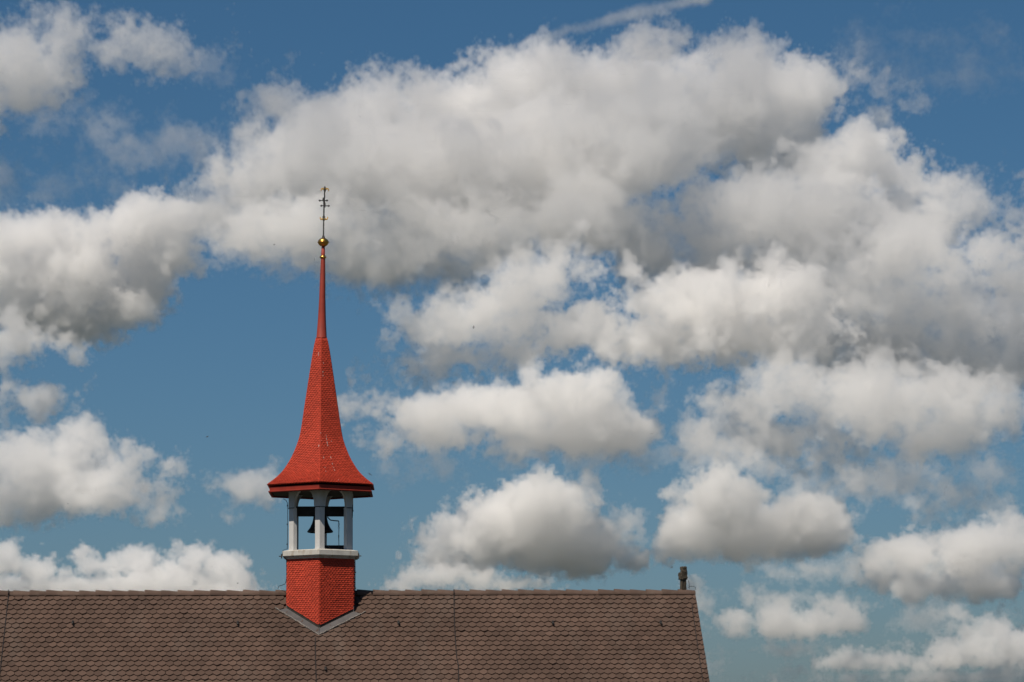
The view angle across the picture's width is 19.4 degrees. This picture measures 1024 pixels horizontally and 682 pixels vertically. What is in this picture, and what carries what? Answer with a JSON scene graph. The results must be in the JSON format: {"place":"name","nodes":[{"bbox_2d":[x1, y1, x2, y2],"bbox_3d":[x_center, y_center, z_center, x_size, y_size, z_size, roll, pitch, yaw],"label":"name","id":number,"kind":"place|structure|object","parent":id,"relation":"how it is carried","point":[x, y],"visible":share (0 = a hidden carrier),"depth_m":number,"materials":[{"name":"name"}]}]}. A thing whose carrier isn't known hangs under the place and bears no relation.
{"place":"outdoors","nodes":[
{"label":"outdoors","id":0,"kind":"place"},
{"bbox_2d":[0,0,1023,681],"label":"sky","id":1,"kind":"structure","parent":0,"point":[739,283],"materials":[{"name":"blue"}]},
{"label":"ground","id":2,"kind":"structure","parent":0,"visible":0},
{"bbox_2d":[0,589,709,681],"bbox_3d":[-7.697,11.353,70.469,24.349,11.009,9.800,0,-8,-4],"label":"church","id":3,"kind":"structure","parent":2,"relation":"on","point":[598,635],"depth_m":70.23,"materials":[{"name":"tile"}]},
{"bbox_2d":[0,590,8,672],"bbox_3d":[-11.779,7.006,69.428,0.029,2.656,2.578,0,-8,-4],"label":"lightning cable","id":4,"kind":"object","parent":3,"relation":"on","point":[4,631],"visible":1,"depth_m":69.78,"materials":[{"name":"metal"}]},
{"bbox_2d":[315,637,316,681],"bbox_3d":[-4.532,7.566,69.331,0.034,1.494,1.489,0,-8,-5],"label":"lightning cable","id":5,"kind":"object","parent":3,"relation":"on","point":[315,660],"visible":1,"depth_m":69.53,"materials":[{"name":"grey metal"}]},
{"bbox_2d":[267,186,374,634],"bbox_3d":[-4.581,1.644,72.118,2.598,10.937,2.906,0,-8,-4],"label":"bell turret","id":6,"kind":"object","parent":3,"relation":"on","point":[321,470],"visible":1,"depth_m":71.13,"materials":[{"name":"red"}]},
{"bbox_2d":[278,499,287,587],"bbox_3d":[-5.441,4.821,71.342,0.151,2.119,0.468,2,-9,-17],"label":"lightning cable","id":7,"kind":"object","parent":6,"relation":"attached to","point":[287,542],"visible":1,"depth_m":71.21,"materials":[{"name":"black metal"}]},
{"bbox_2d":[307,516,339,540],"bbox_3d":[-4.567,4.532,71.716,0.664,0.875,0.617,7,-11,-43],"label":"bell","id":8,"kind":"object","parent":6,"relation":"hanging from","point":[328,529],"visible":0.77,"depth_m":71.61,"materials":[{"name":"brown metal"}]},
{"bbox_2d":[355,561,355,596],"bbox_3d":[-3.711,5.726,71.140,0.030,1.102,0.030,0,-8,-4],"label":"lightning cable","id":9,"kind":"object","parent":6,"relation":"attached to","point":[355,578],"visible":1,"depth_m":71.16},
{"bbox_2d":[453,589,458,681],"bbox_3d":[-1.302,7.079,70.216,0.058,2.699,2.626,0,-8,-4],"label":"lightning cable","id":10,"kind":"object","parent":3,"relation":"on","point":[455,634],"visible":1,"depth_m":70.48,"materials":[{"name":"metal"}]},
{"bbox_2d":[678,566,687,589],"bbox_3d":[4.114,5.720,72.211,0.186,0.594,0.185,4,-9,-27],"label":"stone stump","id":11,"kind":"object","parent":3,"relation":"on","point":[682,575],"visible":1,"depth_m":72.16,"materials":[{"name":"grey stone"}]},
{"bbox_2d":[692,604,702,680],"bbox_3d":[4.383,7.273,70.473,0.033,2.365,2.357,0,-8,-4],"label":"lightning cable","id":12,"kind":"object","parent":3,"relation":"on","point":[697,642],"visible":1,"depth_m":70.67,"materials":[{"name":"metal"}]}
]}

